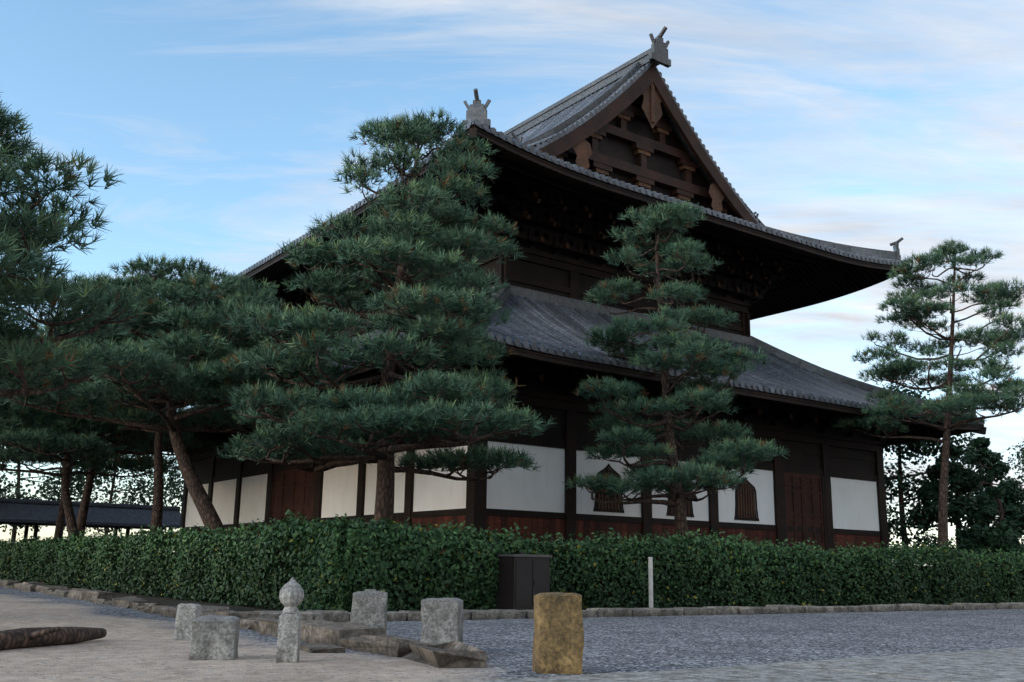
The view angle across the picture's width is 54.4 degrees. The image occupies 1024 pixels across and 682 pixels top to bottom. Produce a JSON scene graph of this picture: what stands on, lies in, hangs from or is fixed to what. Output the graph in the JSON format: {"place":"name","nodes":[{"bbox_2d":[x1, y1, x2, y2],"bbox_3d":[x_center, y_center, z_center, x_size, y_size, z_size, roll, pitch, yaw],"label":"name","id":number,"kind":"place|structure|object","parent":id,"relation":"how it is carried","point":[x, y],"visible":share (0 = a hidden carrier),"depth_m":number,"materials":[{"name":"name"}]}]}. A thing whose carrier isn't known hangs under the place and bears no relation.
{"place":"outdoors","nodes":[
{"label":"outdoors","id":0,"kind":"place"},
{"bbox_2d":[0,304,50,411],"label":"pine","id":1,"kind":"object","parent":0,"point":[5,405],"depth_m":33.17,"materials":[{"name":"green plant"}]},
{"bbox_2d":[0,437,115,540],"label":"tree","id":2,"kind":"object","parent":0,"point":[80,478],"depth_m":68.09,"materials":[{"name":"green plant"}]},
{"bbox_2d":[44,435,180,537],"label":"tree","id":3,"kind":"object","parent":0,"point":[131,498],"depth_m":77.71,"materials":[{"name":"green plant"}]},
{"bbox_2d":[145,452,183,528],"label":"tree","id":4,"kind":"object","parent":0,"point":[179,496],"depth_m":83.16,"materials":[{"name":"green plant"}]},
{"bbox_2d":[0,582,1023,681],"bbox_3d":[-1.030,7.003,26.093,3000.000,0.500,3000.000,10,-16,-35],"label":"ground","id":5,"kind":"structure","parent":0,"point":[133,645],"depth_m":10.92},
{"bbox_2d":[0,627,106,649],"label":"log","id":6,"kind":"object","parent":5,"relation":"on","point":[28,637],"visible":0.98,"depth_m":9.39,"materials":[{"name":"brown wood"}]},
{"bbox_2d":[0,92,152,400],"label":"pine","id":7,"kind":"object","parent":5,"relation":"on","point":[38,293],"depth_m":14.10,"materials":[{"name":"green plant"}]},
{"bbox_2d":[2,434,153,538],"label":"pine","id":8,"kind":"object","parent":5,"relation":"on","point":[59,527],"depth_m":45.82,"materials":[{"name":"green plant"}]},
{"bbox_2d":[0,368,194,538],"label":"pine","id":9,"kind":"object","parent":5,"relation":"on","point":[48,437],"depth_m":34.66,"materials":[{"name":"green plant"}]},
{"bbox_2d":[1,387,228,535],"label":"pine","id":10,"kind":"object","parent":5,"relation":"on","point":[83,509],"depth_m":39.87,"materials":[{"name":"plant"}]},
{"bbox_2d":[17,302,244,531],"bbox_3d":[-12.162,3.454,33.392,9.152,9.335,10.068,1,-13,0],"label":"pine","id":11,"kind":"object","parent":5,"relation":"on","point":[157,514],"depth_m":32.97,"materials":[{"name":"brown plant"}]},
{"bbox_2d":[0,251,339,533],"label":"pine","id":12,"kind":"object","parent":5,"relation":"on","point":[128,349],"depth_m":25.61,"materials":[{"name":"green plant"}]},
{"bbox_2d":[174,604,202,639],"bbox_3d":[-3.458,3.014,10.645,0.243,0.398,0.220,1,-13,0],"label":"bollard","id":13,"kind":"object","parent":5,"relation":"on","point":[185,613],"visible":0.59,"depth_m":10.55,"materials":[{"name":"stone"}]},
{"bbox_2d":[188,615,240,659],"bbox_3d":[-2.561,2.566,8.576,0.396,0.382,0.347,3,-13,-8],"label":"bollard","id":14,"kind":"object","parent":5,"relation":"on","point":[214,637],"visible":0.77,"depth_m":8.43,"materials":[{"name":"stone"}]},
{"bbox_2d":[0,579,489,667],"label":"border","id":15,"kind":"object","parent":5,"relation":"on","point":[320,636],"visible":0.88,"depth_m":10.11,"materials":[{"name":"stone"}]},
{"bbox_2d":[275,577,303,662],"bbox_3d":[-1.877,2.354,8.421,0.206,0.690,0.206,0,-13,5],"label":"bollard","id":16,"kind":"object","parent":5,"relation":"on","point":[291,595],"visible":1,"depth_m":8.34,"materials":[{"name":"stone"}]},
{"bbox_2d":[350,591,387,627],"bbox_3d":[-1.552,2.997,10.794,0.393,0.560,0.351,2,-13,-4],"label":"bollard","id":17,"kind":"object","parent":5,"relation":"on","point":[369,609],"visible":0.59,"depth_m":10.66,"materials":[{"name":"stone"}]},
{"bbox_2d":[365,589,375,591],"bbox_3d":[-1.543,2.727,10.859,0.120,0.035,0.120,2,-13,-4],"label":"stone post top","id":18,"kind":"object","parent":17,"relation":"on","point":[370,590],"visible":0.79,"depth_m":10.80,"materials":[{"name":"grey stone"}]},
{"bbox_2d":[211,105,554,524],"bbox_3d":[-2.941,0.099,22.349,7.804,11.267,8.023,1,-13,0],"label":"pine","id":19,"kind":"object","parent":5,"relation":"on","point":[470,389],"depth_m":21.40,"materials":[{"name":"green plant"}]},
{"bbox_2d":[419,598,462,643],"bbox_3d":[-0.680,2.764,9.647,0.401,0.532,0.352,0,-13,6],"label":"bollard","id":20,"kind":"object","parent":5,"relation":"on","point":[441,620],"visible":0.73,"depth_m":9.51,"materials":[{"name":"stone"}]},
{"bbox_2d":[0,509,1023,611],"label":"hedge","id":21,"kind":"object","parent":5,"relation":"on","point":[331,552],"depth_m":20.42,"materials":[{"name":"green plant"}]},
{"bbox_2d":[493,552,549,609],"bbox_3d":[0.177,4.216,17.504,0.800,0.980,0.602,11,-16,-37],"label":"cabinet","id":22,"kind":"object","parent":5,"relation":"on","point":[523,582],"visible":0.86,"depth_m":17.24,"materials":[{"name":"metal"}]},
{"bbox_2d":[495,554,551,556],"bbox_3d":[0.177,3.798,17.608,0.860,0.040,0.640,11,-16,-37],"label":"cabinet lid","id":23,"kind":"object","parent":22,"relation":"on","point":[522,555],"visible":0.79,"depth_m":17.31,"materials":[{"name":"grey metal"}]},
{"bbox_2d":[533,593,583,673],"bbox_3d":[0.372,2.340,7.954,0.376,0.643,0.287,2,-13,-7],"label":"bollard","id":24,"kind":"object","parent":5,"relation":"on","point":[558,633],"visible":0.81,"depth_m":7.83,"materials":[{"name":"stone"}]},
{"bbox_2d":[261,602,1023,622],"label":"kerb","id":25,"kind":"structure","parent":5,"relation":"on","point":[336,616],"depth_m":18.17,"materials":[{"name":"stone"}]},
{"bbox_2d":[648,557,652,607],"bbox_3d":[2.714,4.761,19.466,0.060,1.050,0.060,10,-16,-35],"label":"stake","id":26,"kind":"object","parent":5,"relation":"on","point":[650,567],"visible":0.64,"depth_m":19.46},
{"bbox_2d":[561,199,790,559],"bbox_3d":[4.114,1.454,26.599,5.683,10.772,6.089,1,-13,0],"label":"pine","id":27,"kind":"object","parent":5,"relation":"on","point":[703,466],"depth_m":25.94,"materials":[{"name":"green plant"}]},
{"bbox_2d":[828,238,1023,561],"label":"pine","id":28,"kind":"object","parent":5,"relation":"on","point":[959,398],"depth_m":33.05,"materials":[{"name":"green plant"}]},
{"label":"tree wood","id":29,"kind":"object","parent":5,"relation":"on","visible":0},
{"bbox_2d":[1000,437,1023,502],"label":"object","id":30,"kind":"object","parent":29,"relation":"attached to","point":[1019,458],"visible":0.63,"depth_m":59.53,"materials":[{"name":"green plant"}]},
{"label":"tree wood","id":31,"kind":"object","parent":5,"relation":"on","visible":0},
{"bbox_2d":[0,444,19,504],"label":"foliage","id":32,"kind":"object","parent":31,"relation":"attached to","point":[9,486],"visible":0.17,"depth_m":60.75,"materials":[{"name":"green plant"}]},
{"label":"tree wood","id":33,"kind":"object","parent":5,"relation":"on","visible":0},
{"bbox_2d":[994,444,1023,541],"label":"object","id":34,"kind":"object","parent":33,"relation":"attached to","point":[1022,479],"visible":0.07,"depth_m":51.83,"materials":[{"name":"green plant"}]},
{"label":"tree wood","id":35,"kind":"object","parent":5,"relation":"on","visible":0},
{"bbox_2d":[886,489,899,537],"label":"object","id":36,"kind":"object","parent":35,"relation":"attached to","point":[891,512],"visible":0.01,"depth_m":53.77,"materials":[{"name":"green plant"}]},
{"bbox_2d":[0,0,1023,565],"label":"sky","id":37,"kind":"structure","parent":0,"point":[226,124],"materials":[{"name":"blue"}]},
{"bbox_2d":[185,441,878,530],"bbox_3d":[-0.525,6.925,41.542,18.500,1.830,23.750,10,-16,-35],"label":"plaster","id":38,"kind":"object","parent":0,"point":[854,504],"visible":0.51,"depth_m":31.49,"materials":[{"name":"white paint"}]},
{"bbox_2d":[244,104,902,275],"bbox_3d":[-0.320,-5.442,44.359,20.800,7.300,26.050,10,-16,-35],"label":"roof base","id":39,"kind":"object","parent":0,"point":[690,154],"visible":0.06,"depth_m":35.52,"materials":[{"name":"tile"}]},
{"bbox_2d":[182,119,909,303],"bbox_3d":[-0.376,-2.113,43.600,20.864,0.679,26.114,10,-16,-35],"label":"fascia","id":40,"kind":"object","parent":39,"relation":"attached to","point":[516,142],"visible":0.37,"depth_m":32.01,"materials":[{"name":"wood"}]},
{"bbox_2d":[249,127,887,315],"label":"soffit","id":41,"kind":"object","parent":39,"relation":"attached to","point":[830,277],"visible":0.09,"depth_m":41.36,"materials":[{"name":"brown wood"}]},
{"bbox_2d":[248,136,869,318],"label":"rafter ends","id":42,"kind":"object","parent":41,"relation":"attached to","point":[614,192],"visible":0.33,"depth_m":33.59,"materials":[{"name":"brown wood"}]},
{"bbox_2d":[218,125,905,319],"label":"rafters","id":43,"kind":"object","parent":41,"relation":"attached to","point":[816,265],"visible":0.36,"depth_m":35.77,"materials":[{"name":"brown wood"}]},
{"bbox_2d":[491,64,785,265],"bbox_3d":[-0.317,-5.674,44.411,14.500,6.544,19.010,10,-16,-35],"label":"gable","id":44,"kind":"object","parent":41,"relation":"on","point":[599,125],"visible":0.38,"depth_m":37.38,"materials":[{"name":"brown wood"}]},
{"bbox_2d":[573,77,723,211],"bbox_3d":[-0.308,-6.162,44.523,7.700,5.111,18.910,10,-16,-35],"label":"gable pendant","id":45,"kind":"object","parent":44,"relation":"attached to","point":[651,106],"visible":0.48,"depth_m":37.28,"materials":[{"name":"brown wood"}]},
{"bbox_2d":[237,63,906,274],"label":"tiles","id":46,"kind":"object","parent":39,"relation":"attached to","point":[548,124],"visible":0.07,"depth_m":39.18,"materials":[{"name":"grey tile"}]},
{"bbox_2d":[534,66,643,146],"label":"verge tiles","id":47,"kind":"object","parent":39,"relation":"on","point":[628,80],"visible":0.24,"depth_m":36.09,"materials":[{"name":"grey tile"}]},
{"bbox_2d":[533,63,761,225],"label":"verge caps","id":48,"kind":"object","parent":39,"relation":"on","point":[569,129],"visible":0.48,"depth_m":36.77,"materials":[{"name":"grey tile"}]},
{"bbox_2d":[513,100,761,249],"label":"gable wall","id":49,"kind":"structure","parent":0,"point":[614,148],"depth_m":37.82,"materials":[{"name":"brown wood"}]},
{"bbox_2d":[428,334,974,421],"bbox_3d":[-0.449,2.286,42.599,24.000,3.548,29.250,10,-16,-35],"label":"roof base","id":50,"kind":"object","parent":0,"point":[640,366],"visible":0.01,"depth_m":27.00,"materials":[{"name":"tile"}]},
{"bbox_2d":[320,293,977,420],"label":"tiles","id":51,"kind":"object","parent":50,"relation":"on","point":[538,322],"visible":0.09,"depth_m":32.51,"materials":[{"name":"grey tile"}]},
{"bbox_2d":[457,26,976,416],"bbox_3d":[-0.358,-3.165,43.840,23.975,14.234,29.224,10,-16,-35],"label":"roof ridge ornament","id":52,"kind":"object","parent":50,"relation":"on","point":[658,54],"visible":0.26,"depth_m":37.17,"materials":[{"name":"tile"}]},
{"bbox_2d":[183,48,972,415],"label":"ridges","id":53,"kind":"object","parent":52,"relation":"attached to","point":[625,72],"visible":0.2,"depth_m":38.66,"materials":[{"name":"tile"}]},
{"bbox_2d":[490,340,980,439],"bbox_3d":[-0.469,3.512,42.319,24.000,1.405,29.250,10,-16,-35],"label":"roof eave","id":54,"kind":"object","parent":50,"relation":"attached to","point":[768,395],"depth_m":32.34,"materials":[{"name":"brown wood"}]},
{"bbox_2d":[115,327,984,439],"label":"fascia","id":55,"kind":"structure","parent":54,"relation":"attached to","point":[558,351],"depth_m":27.54,"materials":[{"name":"wood"}]},
{"bbox_2d":[114,333,986,451],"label":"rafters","id":56,"kind":"object","parent":54,"relation":"attached to","point":[590,366],"visible":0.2,"depth_m":29.82,"materials":[{"name":"brown wood"}]},
{"bbox_2d":[476,647,1023,681],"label":"paving","id":57,"kind":"structure","parent":0,"point":[999,665],"depth_m":8.21,"materials":[{"name":"grey stone"}]},
{"bbox_2d":[877,382,997,546],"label":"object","id":58,"kind":"object","parent":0,"point":[922,448],"depth_m":43.70,"materials":[{"name":"green plant"}]},
{"bbox_2d":[905,443,1003,556],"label":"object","id":59,"kind":"object","parent":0,"point":[931,512],"depth_m":43.79,"materials":[{"name":"green plant"}]},
{"bbox_2d":[954,474,1023,567],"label":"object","id":60,"kind":"object","parent":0,"point":[1006,535],"depth_m":38.52,"materials":[{"name":"green plant"}]},
{"bbox_2d":[961,437,1023,543],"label":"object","id":61,"kind":"object","parent":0,"point":[1012,490],"depth_m":48.98,"materials":[{"name":"green plant"}]},
{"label":"platform","id":62,"kind":"structure","parent":0,"visible":0},
{"bbox_2d":[198,515,465,553],"bbox_3d":[-0.553,8.578,41.165,18.540,1.200,23.390,10,-16,-35],"label":"dado","id":63,"kind":"object","parent":62,"relation":"on","point":[459,519],"visible":0.06,"depth_m":28.11,"materials":[{"name":"red wood"}]},
{"bbox_2d":[180,243,888,553],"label":"posts","id":64,"kind":"object","parent":62,"relation":"on","point":[476,491],"visible":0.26,"depth_m":34.01,"materials":[{"name":"brown wood"}]},
{"bbox_2d":[182,169,902,535],"bbox_3d":[-0.457,2.821,42.477,20.040,13.450,25.290,10,-16,-35],"label":"dark timber","id":65,"kind":"object","parent":62,"relation":"on","point":[512,199],"visible":0.17,"depth_m":34.20,"materials":[{"name":"brown wood"}]},
{"bbox_2d":[211,94,896,436],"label":"wood ends","id":66,"kind":"object","parent":65,"relation":"attached to","point":[657,130],"visible":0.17,"depth_m":36.97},
{"bbox_2d":[270,466,824,552],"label":"doors","id":67,"kind":"structure","parent":62,"relation":"on","point":[300,487],"depth_m":35.04,"materials":[{"name":"brown wood"}]},
{"bbox_2d":[596,469,756,518],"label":"window","id":68,"kind":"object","parent":62,"relation":"on","point":[687,501],"visible":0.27,"depth_m":32.74,"materials":[{"name":"brown wood"}]},
{"bbox_2d":[598,468,754,517],"bbox_3d":[-1.703,6.829,40.681,6.894,1.228,23.810,10,-16,-35],"label":"lattice","id":69,"kind":"object","parent":68,"relation":"attached to","point":[739,504],"visible":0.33,"depth_m":32.82,"materials":[{"name":"brown wood"}]},
{"bbox_2d":[486,515,880,563],"bbox_3d":[-0.553,8.578,41.165,18.140,1.200,23.790,10,-16,-35],"label":"dado","id":70,"kind":"object","parent":62,"relation":"on","point":[538,527],"visible":0.19,"depth_m":29.37,"materials":[{"name":"red wood"}]},
{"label":"tree wood","id":71,"kind":"object","parent":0,"visible":0},
{"bbox_2d":[887,506,909,546],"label":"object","id":72,"kind":"object","parent":71,"relation":"attached to","point":[891,533],"depth_m":46.00,"materials":[{"name":"green plant"}]},
{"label":"corridor floor","id":73,"kind":"structure","parent":0,"visible":0},
{"bbox_2d":[0,522,172,539],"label":"corridor posts","id":74,"kind":"object","parent":73,"relation":"on","point":[35,532],"visible":0.12,"depth_m":62.73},
{"bbox_2d":[0,498,180,529],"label":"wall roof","id":75,"kind":"structure","parent":74,"relation":"on","point":[44,511],"depth_m":62.58,"materials":[{"name":"grey tile"}]}
]}

